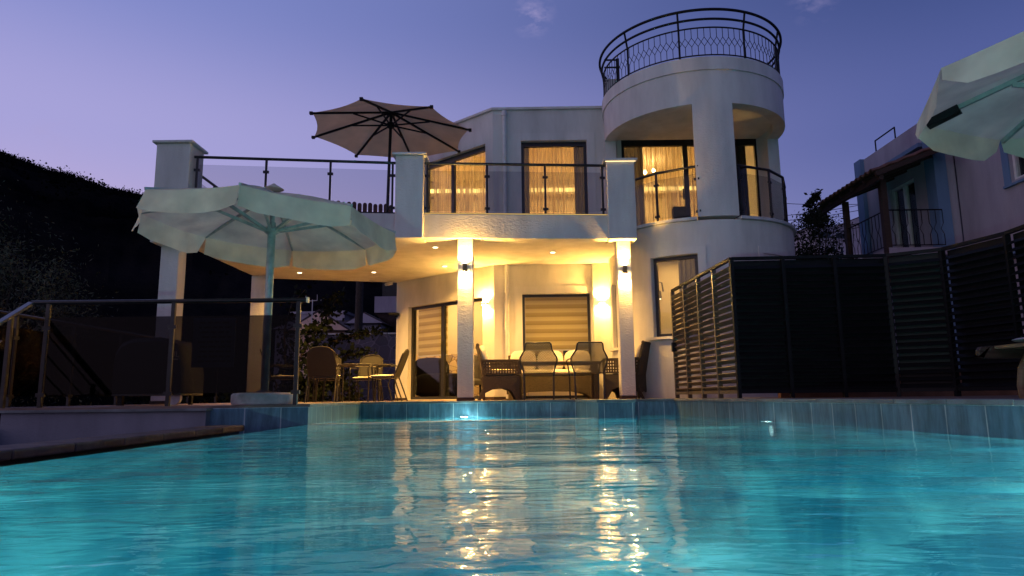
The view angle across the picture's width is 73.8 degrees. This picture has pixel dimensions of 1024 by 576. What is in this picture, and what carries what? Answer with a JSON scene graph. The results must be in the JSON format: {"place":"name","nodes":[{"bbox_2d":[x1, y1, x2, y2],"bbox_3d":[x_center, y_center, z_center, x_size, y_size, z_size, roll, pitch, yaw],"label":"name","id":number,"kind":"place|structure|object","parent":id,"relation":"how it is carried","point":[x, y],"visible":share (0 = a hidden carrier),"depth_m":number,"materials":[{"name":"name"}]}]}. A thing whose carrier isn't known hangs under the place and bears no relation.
{"place":"outdoors","nodes":[
{"label":"outdoors","id":0,"kind":"place"},
{"bbox_2d":[124,393,230,404],"bbox_3d":[-8.271,3.205,17.193,4.507,3.803,3.791,-4,-10,22],"label":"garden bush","id":1,"kind":"object","parent":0,"point":[221,399],"visible":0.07,"depth_m":16.78,"materials":[{"name":"green plant"}]},
{"bbox_2d":[0,156,382,406],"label":"hill","id":2,"kind":"structure","parent":0,"point":[126,259],"depth_m":44.70,"materials":[{"name":"black plant"}]},
{"bbox_2d":[0,148,316,283],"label":"hillside scrub","id":3,"kind":"object","parent":2,"relation":"on","point":[70,177],"visible":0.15,"depth_m":97.86,"materials":[{"name":"green plant"}]},
{"bbox_2d":[290,311,354,319],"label":"white house","id":4,"kind":"structure","parent":2,"relation":"on","point":[346,316],"depth_m":30.03,"materials":[{"name":"paint"}]},
{"bbox_2d":[294,309,353,398],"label":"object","id":5,"kind":"structure","parent":2,"relation":"on","point":[339,328],"depth_m":24.04,"materials":[{"name":"tile"}]},
{"bbox_2d":[336,320,389,332],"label":"white house","id":6,"kind":"structure","parent":2,"relation":"on","point":[342,323],"depth_m":28.63,"materials":[{"name":"paint"}]},
{"bbox_2d":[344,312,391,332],"bbox_3d":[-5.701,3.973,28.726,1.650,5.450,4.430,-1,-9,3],"label":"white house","id":7,"kind":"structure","parent":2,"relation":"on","point":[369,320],"depth_m":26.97,"materials":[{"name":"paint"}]},
{"bbox_2d":[374,282,396,332],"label":"balcony house","id":8,"kind":"structure","parent":2,"relation":"on","point":[385,304],"depth_m":28.25,"materials":[{"name":"paint"}]},
{"bbox_2d":[802,188,829,232],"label":"cypress tree","id":9,"kind":"object","parent":2,"relation":"on","point":[814,197],"visible":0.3,"depth_m":94.60,"materials":[{"name":"green plant"}]},
{"bbox_2d":[791,203,857,259],"bbox_3d":[10.946,-0.422,24.326,2.944,5.370,3.150,-1,-9,0],"label":"tree","id":10,"kind":"object","parent":2,"relation":"on","point":[822,224],"visible":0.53,"depth_m":24.41,"materials":[{"name":"green plant"}]},
{"bbox_2d":[794,226,854,245],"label":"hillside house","id":11,"kind":"structure","parent":2,"relation":"on","point":[852,231],"depth_m":99.74,"materials":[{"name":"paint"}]},
{"bbox_2d":[795,238,860,258],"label":"hillside house","id":12,"kind":"structure","parent":2,"relation":"on","point":[856,245],"depth_m":94.22,"materials":[{"name":"paint"}]},
{"bbox_2d":[836,217,861,249],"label":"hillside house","id":13,"kind":"structure","parent":2,"relation":"on","point":[855,220],"depth_m":122.85,"materials":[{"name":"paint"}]},
{"bbox_2d":[474,355,481,394],"bbox_3d":[-0.878,1.907,14.659,0.500,0.980,0.550,-1,-9,0],"label":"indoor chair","id":14,"kind":"object","parent":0,"point":[477,375],"visible":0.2,"depth_m":14.80,"materials":[{"name":"beige fabric"}]},
{"bbox_2d":[0,0,1023,230],"label":"sky","id":15,"kind":"structure","parent":0,"point":[87,87],"materials":[{"name":"purple"}]},
{"bbox_2d":[528,391,582,395],"bbox_3d":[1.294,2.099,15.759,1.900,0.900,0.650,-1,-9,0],"label":"floor","id":16,"kind":"structure","parent":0,"point":[550,393],"depth_m":15.41,"materials":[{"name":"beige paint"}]},
{"bbox_2d":[672,206,686,218],"bbox_3d":[3.036,-1.236,12.395,0.238,0.455,0.200,-1,-9,0],"label":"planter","id":17,"kind":"object","parent":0,"point":[679,211],"visible":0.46,"depth_m":12.32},
{"label":"ground","id":18,"kind":"structure","parent":0,"visible":0},
{"bbox_2d":[0,180,117,406],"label":"olive tree","id":19,"kind":"object","parent":18,"relation":"on","point":[57,310],"visible":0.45,"depth_m":12.65,"materials":[{"name":"green plant"}]},
{"bbox_2d":[313,333,395,400],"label":"stone wall","id":20,"kind":"structure","parent":18,"relation":"on","point":[384,345],"depth_m":19.45,"materials":[{"name":"stone"}]},
{"bbox_2d":[354,281,363,332],"bbox_3d":[-5.124,2.293,22.530,0.340,6.802,0.323,-1,-9,0],"label":"utility pole","id":21,"kind":"object","parent":18,"relation":"on","point":[359,305],"depth_m":22.70,"materials":[{"name":"brown wood"}]},
{"bbox_2d":[817,124,1023,369],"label":"neighbour house","id":22,"kind":"structure","parent":18,"relation":"on","point":[909,189],"depth_m":12.92,"materials":[{"name":"paint"}]},
{"bbox_2d":[892,178,920,246],"bbox_3d":[8.203,-1.374,14.078,0.084,1.630,0.900,-1,-9,0],"label":"balcony door","id":23,"kind":"structure","parent":22,"relation":"in","point":[904,197],"depth_m":14.15,"materials":[{"name":"blue glass"}]},
{"bbox_2d":[1012,155,1023,179],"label":"window","id":24,"kind":"structure","parent":22,"relation":"in","point":[1018,162],"depth_m":11.50,"materials":[{"name":"white glass"}]},
{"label":"pool basin","id":25,"kind":"structure","parent":18,"relation":"on","visible":0},
{"bbox_2d":[308,418,592,424],"bbox_3d":[-0.594,2.229,7.976,3.476,1.329,0.160,2,-10,-18],"label":"pool divider","id":26,"kind":"object","parent":25,"relation":"on","point":[450,421],"visible":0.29,"depth_m":7.98,"materials":[{"name":"tile"}]},
{"bbox_2d":[0,415,1023,575],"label":"water","id":27,"kind":"structure","parent":25,"relation":"in","point":[661,495],"depth_m":1.80,"materials":[{"name":"blue liquid"}]},
{"bbox_2d":[209,401,1023,439],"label":"pool wall","id":28,"kind":"structure","parent":25,"relation":"attached to","point":[1001,421],"depth_m":7.26,"materials":[{"name":"blue tile"}]},
{"bbox_2d":[281,398,1023,406],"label":"pool coping","id":29,"kind":"object","parent":28,"relation":"on","point":[1015,402],"visible":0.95,"depth_m":7.21,"materials":[{"name":"stone"}]},
{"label":"deck base","id":30,"kind":"structure","parent":18,"relation":"on","visible":0},
{"bbox_2d":[0,395,1018,410],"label":"deck","id":31,"kind":"structure","parent":30,"relation":"on","point":[195,405],"depth_m":7.30,"materials":[{"name":"stone"}]},
{"bbox_2d":[0,310,216,406],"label":"deck railing","id":32,"kind":"object","parent":31,"relation":"on","point":[25,363],"visible":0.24,"depth_m":8.48,"materials":[{"name":"metal"}]},
{"bbox_2d":[112,393,202,405],"bbox_3d":[-4.613,1.095,8.929,0.930,0.860,0.636,-1,-9,0],"label":"bench","id":33,"kind":"object","parent":31,"relation":"on","point":[176,399],"visible":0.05,"depth_m":8.60,"materials":[{"name":"wood"}]},
{"bbox_2d":[31,297,309,407],"bbox_3d":[-3.675,0.681,7.273,2.975,1.142,0.056,-1,-9,0],"label":"deck railing","id":34,"kind":"object","parent":31,"relation":"on","point":[167,357],"visible":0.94,"depth_m":7.26,"materials":[{"name":"metal"}]},
{"bbox_2d":[132,182,396,404],"bbox_3d":[-2.860,0.036,7.937,2.808,2.600,2.812,5,-11,-31],"label":"pool parasol","id":35,"kind":"object","parent":31,"relation":"on","point":[271,227],"visible":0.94,"depth_m":8.14,"materials":[{"name":"white fabric"}]},
{"bbox_2d":[287,280,349,401],"bbox_3d":[-4.638,1.803,15.543,1.870,4.207,1.025,-1,-9,0],"label":"climbing plant","id":36,"kind":"object","parent":31,"relation":"on","point":[313,327],"visible":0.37,"depth_m":15.59,"materials":[{"name":"green plant"}]},
{"bbox_2d":[304,346,343,402],"bbox_3d":[-3.300,1.524,12.000,0.542,0.962,0.694,0,-9,-2],"label":"patio chair","id":37,"kind":"object","parent":31,"relation":"on","point":[321,362],"visible":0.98,"depth_m":11.80,"materials":[{"name":"brown wicker"}]},
{"bbox_2d":[308,356,341,401],"bbox_3d":[-3.734,1.802,13.710,0.542,0.962,0.694,0,-9,-4],"label":"patio chair","id":38,"kind":"object","parent":31,"relation":"on","point":[339,361],"visible":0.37,"depth_m":13.78,"materials":[{"name":"brown metal"}]},
{"bbox_2d":[286,344,365,401],"bbox_3d":[-4.542,2.684,15.906,2.460,2.740,2.568,4,-10,-29],"label":"garden bush","id":39,"kind":"object","parent":31,"relation":"on","point":[329,385],"visible":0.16,"depth_m":15.75,"materials":[{"name":"green plant"}]},
{"bbox_2d":[314,345,377,401],"bbox_3d":[-3.909,2.498,15.517,1.679,2.424,0.375,-1,-9,0],"label":"climbing plant","id":40,"kind":"object","parent":31,"relation":"on","point":[357,354],"visible":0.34,"depth_m":15.62,"materials":[{"name":"green plant"}]},
{"bbox_2d":[309,325,389,399],"bbox_3d":[-3.791,2.261,15.633,1.997,3.008,0.483,-1,-9,0],"label":"climbing plant","id":41,"kind":"object","parent":31,"relation":"on","point":[342,336],"visible":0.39,"depth_m":15.80,"materials":[{"name":"green plant"}]},
{"bbox_2d":[314,363,391,401],"bbox_3d":[-3.079,1.796,12.884,1.600,0.691,0.960,-1,-9,0],"label":"patio table","id":42,"kind":"object","parent":31,"relation":"on","point":[358,365],"visible":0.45,"depth_m":12.69,"materials":[{"name":"brown metal"}]},
{"bbox_2d":[348,354,383,401],"bbox_3d":[-2.905,1.792,13.710,0.542,0.962,0.694,-1,-9,4],"label":"patio chair","id":43,"kind":"object","parent":31,"relation":"on","point":[370,359],"visible":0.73,"depth_m":13.91,"materials":[{"name":"brown metal"}]},
{"bbox_2d":[367,349,408,401],"bbox_3d":[-2.266,1.609,12.606,0.694,0.962,0.542,-1,-9,2],"label":"patio chair","id":44,"kind":"object","parent":31,"relation":"on","point":[401,365],"visible":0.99,"depth_m":12.45,"materials":[{"name":"brown metal"}]},
{"bbox_2d":[149,56,795,404],"bbox_3d":[-0.169,-0.799,15.004,11.060,6.423,8.720,-1,-9,0],"label":"villa","id":45,"kind":"object","parent":31,"relation":"on","point":[713,111],"visible":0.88,"depth_m":12.25,"materials":[{"name":"white paint"}]},
{"bbox_2d":[202,175,217,187],"bbox_3d":[-5.446,-1.323,13.017,0.046,0.964,3.530,-1,-9,-1],"label":"terrace railing","id":46,"kind":"object","parent":45,"relation":"on","point":[209,182],"visible":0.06,"depth_m":12.24,"materials":[{"name":"metal"}]},
{"bbox_2d":[194,155,395,213],"bbox_3d":[-3.517,-1.675,11.130,3.210,0.908,0.046,0,-9,-7],"label":"terrace railing","id":47,"kind":"object","parent":45,"relation":"on","point":[329,173],"visible":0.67,"depth_m":11.18,"materials":[{"name":"metal"}]},
{"bbox_2d":[336,201,390,211],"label":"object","id":48,"kind":"object","parent":45,"relation":"on","point":[375,206],"visible":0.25,"depth_m":15.62,"materials":[{"name":"black"}]},
{"bbox_2d":[309,97,471,211],"bbox_3d":[-2.415,-2.184,13.468,3.066,2.758,3.067,2,-9,-14],"label":"terrace parasol","id":49,"kind":"object","parent":45,"relation":"on","point":[361,126],"visible":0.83,"depth_m":13.86,"materials":[{"name":"beige fabric"}]},
{"bbox_2d":[388,313,398,317],"bbox_3d":[-2.658,0.613,15.401,0.230,0.090,0.200,-1,-9,0],"label":"wall floodlight","id":50,"kind":"object","parent":45,"relation":"attached to","point":[396,315],"depth_m":15.31,"materials":[{"name":"black metal"}]},
{"bbox_2d":[418,306,447,356],"bbox_3d":[-1.739,0.954,15.018,0.930,1.085,0.030,-8,-12,40],"label":"zebra blind","id":51,"kind":"object","parent":45,"relation":"attached to","point":[429,331],"visible":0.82,"depth_m":15.05,"materials":[{"name":"fabric"}]},
{"bbox_2d":[415,358,456,396],"bbox_3d":[-1.616,2.079,15.899,1.480,0.950,0.850,-1,-9,0],"label":"indoor sofa","id":52,"kind":"object","parent":45,"relation":"on","point":[427,377],"visible":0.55,"depth_m":15.51,"materials":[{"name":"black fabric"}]},
{"bbox_2d":[411,298,481,399],"bbox_3d":[-1.367,1.321,14.438,2.280,2.040,0.105,-8,-12,40],"label":"sliding door","id":53,"kind":"structure","parent":45,"relation":"in","point":[443,305],"depth_m":14.63,"materials":[{"name":"brown glass"}]},
{"bbox_2d":[426,146,484,212],"bbox_3d":[-1.195,-1.791,14.752,1.930,2.220,0.105,-8,-12,40],"label":"terrace door","id":54,"kind":"structure","parent":45,"relation":"in","point":[480,150],"depth_m":14.87,"materials":[{"name":"brown glass"}]},
{"bbox_2d":[434,152,485,212],"bbox_3d":[-1.062,-1.758,14.902,1.850,2.300,0.086,-8,-12,40],"label":"curtain","id":55,"kind":"object","parent":45,"relation":"hanging from","point":[444,204],"visible":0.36,"depth_m":14.97,"materials":[{"name":"beige fabric"}]},
{"bbox_2d":[463,262,466,273],"bbox_3d":[-0.766,-0.316,11.121,0.070,0.190,0.100,-1,-9,0],"label":"wall lamp","id":56,"kind":"object","parent":45,"relation":"attached to","point":[464,267],"visible":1,"depth_m":11.08,"materials":[{"name":"brown metal"}]},
{"bbox_2d":[425,162,606,215],"bbox_3d":[0.071,-1.662,11.466,3.058,0.908,0.046,0,-9,-4],"label":"terrace railing","id":57,"kind":"object","parent":45,"relation":"on","point":[487,208],"visible":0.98,"depth_m":11.47,"materials":[{"name":"metal"}]},
{"bbox_2d":[524,148,529,212],"bbox_3d":[0.261,-1.892,14.159,0.202,2.300,0.045,-2,-9,6],"label":"curtain","id":58,"kind":"object","parent":45,"relation":"hanging from","point":[526,177],"visible":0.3,"depth_m":14.21,"materials":[{"name":"brown fabric"}]},
{"bbox_2d":[529,147,574,213],"bbox_3d":[0.851,-1.891,14.208,1.060,2.300,0.083,-1,-9,0],"label":"curtain","id":59,"kind":"object","parent":45,"relation":"hanging from","point":[538,155],"visible":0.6,"depth_m":14.26,"materials":[{"name":"beige fabric"}]},
{"bbox_2d":[521,142,587,213],"bbox_3d":[0.874,-1.926,14.022,1.350,2.210,0.070,-1,-9,0],"label":"terrace door","id":60,"kind":"structure","parent":45,"relation":"in","point":[543,144],"depth_m":14.13,"materials":[{"name":"brown glass"}]},
{"bbox_2d":[525,297,587,350],"bbox_3d":[0.910,0.713,13.732,1.280,1.095,0.030,-1,-9,0],"label":"zebra blind","id":61,"kind":"object","parent":45,"relation":"attached to","point":[560,323],"visible":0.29,"depth_m":13.73,"materials":[{"name":"fabric"}]},
{"bbox_2d":[522,294,590,397],"bbox_3d":[0.889,1.145,13.532,1.350,2.050,0.070,-1,-9,0],"label":"window","id":62,"kind":"structure","parent":45,"relation":"in","point":[545,295],"depth_m":13.61,"materials":[{"name":"brown glass"}]},
{"bbox_2d":[574,147,584,213],"bbox_3d":[1.445,-1.907,14.155,0.290,2.300,0.077,-1,-9,0],"label":"curtain","id":63,"kind":"object","parent":45,"relation":"hanging from","point":[579,185],"visible":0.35,"depth_m":14.20,"materials":[{"name":"brown fabric"}]},
{"bbox_2d":[615,285,617,346],"bbox_3d":[2.033,0.513,12.668,0.070,1.200,0.402,1,-9,-11],"label":"window","id":64,"kind":"structure","parent":45,"relation":"in","point":[615,285],"depth_m":12.83,"materials":[{"name":"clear glass"}]},
{"bbox_2d":[623,264,626,275],"bbox_3d":[1.875,-0.292,11.335,0.070,0.190,0.100,-1,-9,0],"label":"wall lamp","id":65,"kind":"object","parent":45,"relation":"attached to","point":[624,269],"visible":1,"depth_m":11.29,"materials":[{"name":"brown metal"}]},
{"bbox_2d":[624,147,645,225],"bbox_3d":[2.488,-1.920,14.146,0.520,2.300,0.072,-1,-9,0],"label":"curtain","id":66,"kind":"object","parent":45,"relation":"hanging from","point":[636,152],"visible":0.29,"depth_m":14.19,"materials":[{"name":"brown fabric"}]},
{"bbox_2d":[659,281,663,298],"bbox_3d":[2.798,0.036,13.003,0.195,0.360,0.098,-2,-9,11],"label":"indoor lamp","id":67,"kind":"object","parent":45,"relation":"attached to","point":[662,289],"visible":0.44,"depth_m":12.99,"materials":[{"name":"metal"}]},
{"bbox_2d":[635,165,700,220],"bbox_3d":[2.614,-1.591,12.033,1.442,0.928,0.161,-8,-12,38],"label":"balcony railing","id":68,"kind":"object","parent":45,"relation":"on","point":[656,186],"visible":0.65,"depth_m":11.98,"materials":[{"name":"metal"}]},
{"bbox_2d":[643,147,697,222],"bbox_3d":[3.388,-1.923,14.195,1.480,2.300,0.086,-1,-9,0],"label":"curtain","id":69,"kind":"object","parent":45,"relation":"hanging from","point":[672,195],"visible":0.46,"depth_m":14.24,"materials":[{"name":"beige fabric"}]},
{"bbox_2d":[653,254,698,336],"bbox_3d":[2.829,0.143,11.652,0.770,1.370,0.070,-6,-10,29],"label":"window","id":70,"kind":"structure","parent":45,"relation":"in","point":[656,279],"depth_m":11.76,"materials":[{"name":"brown glass"}]},
{"bbox_2d":[678,259,697,332],"bbox_3d":[3.049,0.133,11.668,0.370,1.550,0.076,-6,-11,31],"label":"curtain","id":71,"kind":"object","parent":45,"relation":"hanging from","point":[686,268],"visible":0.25,"depth_m":11.74,"materials":[{"name":"grey fabric"}]},
{"bbox_2d":[599,8,781,97],"bbox_3d":[3.551,-4.292,13.358,3.566,0.912,2.805,-1,-9,0],"label":"roof railing","id":72,"kind":"object","parent":45,"relation":"on","point":[776,50],"visible":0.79,"depth_m":12.33,"materials":[{"name":"black metal"}]},
{"bbox_2d":[621,139,760,216],"bbox_3d":[3.678,-1.963,13.996,2.840,2.310,0.105,-1,-9,0],"label":"balcony door","id":73,"kind":"structure","parent":45,"relation":"in","point":[684,144],"depth_m":14.14,"materials":[{"name":"brown glass"}]},
{"bbox_2d":[734,146,749,218],"bbox_3d":[4.558,-1.939,14.174,0.700,2.300,0.082,-1,-9,0],"label":"curtain","id":74,"kind":"object","parent":45,"relation":"hanging from","point":[740,153],"visible":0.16,"depth_m":14.22,"materials":[{"name":"fabric"}]},
{"bbox_2d":[736,164,787,221],"bbox_3d":[4.614,-1.589,12.186,1.919,0.928,0.306,8,-13,-44],"label":"balcony railing","id":75,"kind":"object","parent":45,"relation":"on","point":[739,178],"visible":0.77,"depth_m":11.88,"materials":[{"name":"metal"}]},
{"bbox_2d":[475,343,520,399],"bbox_3d":[-0.252,1.463,11.867,0.758,0.962,0.669,0,-9,-4],"label":"wicker armchair","id":76,"kind":"object","parent":31,"relation":"on","point":[503,374],"visible":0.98,"depth_m":11.56,"materials":[{"name":"brown wicker"}]},
{"bbox_2d":[519,342,557,399],"bbox_3d":[0.443,1.381,11.287,0.654,0.929,0.658,-1,-9,3],"label":"armchair","id":77,"kind":"object","parent":31,"relation":"on","point":[534,352],"visible":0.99,"depth_m":11.10,"materials":[{"name":"brown wicker"}]},
{"bbox_2d":[507,350,591,399],"bbox_3d":[0.739,1.625,12.851,1.680,0.930,0.775,-1,-9,0],"label":"wicker sofa","id":78,"kind":"object","parent":31,"relation":"on","point":[538,382],"visible":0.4,"depth_m":12.45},
{"bbox_2d":[517,361,599,399],"bbox_3d":[0.794,1.626,11.982,1.450,0.652,0.580,-1,-9,0],"label":"dining table","id":79,"kind":"object","parent":31,"relation":"on","point":[594,384],"visible":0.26,"depth_m":11.74,"materials":[{"name":"brown wicker"}]},
{"bbox_2d":[566,341,607,398],"bbox_3d":[1.251,1.376,11.316,0.654,0.929,0.658,0,-9,-5],"label":"armchair","id":80,"kind":"object","parent":31,"relation":"on","point":[580,358],"visible":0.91,"depth_m":11.14,"materials":[{"name":"brown wicker"}]},
{"bbox_2d":[602,340,650,398],"bbox_3d":[2.033,1.420,11.760,0.758,0.962,0.669,-6,-10,30],"label":"wicker armchair","id":81,"kind":"object","parent":31,"relation":"on","point":[641,363],"visible":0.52,"depth_m":11.55,"materials":[{"name":"brown wicker"}]},
{"bbox_2d":[670,224,1023,397],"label":"louvre screen","id":82,"kind":"object","parent":31,"relation":"on","point":[821,324],"visible":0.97,"depth_m":8.48,"materials":[{"name":"metal"}]},
{"bbox_2d":[778,373,1017,397],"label":"terracotta kerb","id":83,"kind":"structure","parent":31,"relation":"on","point":[903,394],"depth_m":9.18,"materials":[{"name":"brown"}]},
{"bbox_2d":[915,31,1023,160],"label":"deck parasol","id":84,"kind":"object","parent":31,"relation":"on","point":[973,108],"visible":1,"depth_m":5.34,"materials":[{"name":"white fabric"}]},
{"bbox_2d":[975,337,1023,398],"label":"table","id":85,"kind":"object","parent":31,"relation":"on","point":[1012,351],"visible":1,"depth_m":4.82,"materials":[{"name":"brown wood"}]},
{"label":"garden bed","id":86,"kind":"structure","parent":0,"visible":0},
{"bbox_2d":[0,408,212,444],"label":"retaining wall","id":87,"kind":"structure","parent":86,"relation":"on","point":[22,426],"depth_m":6.97,"materials":[{"name":"grey paint"}]},
{"bbox_2d":[0,432,238,466],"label":"gutter wall","id":88,"kind":"structure","parent":86,"relation":"on","point":[36,459],"depth_m":4.63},
{"bbox_2d":[0,425,244,461],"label":"stone edging","id":89,"kind":"object","parent":88,"relation":"on","point":[27,450],"visible":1,"depth_m":4.66,"materials":[{"name":"grey stone"}]},
{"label":"deck steps","id":90,"kind":"structure","parent":0,"visible":0},
{"bbox_2d":[0,302,33,407],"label":"stair handrail","id":91,"kind":"object","parent":90,"relation":"on","point":[9,317],"visible":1,"depth_m":7.07,"materials":[{"name":"metal"}]}
]}

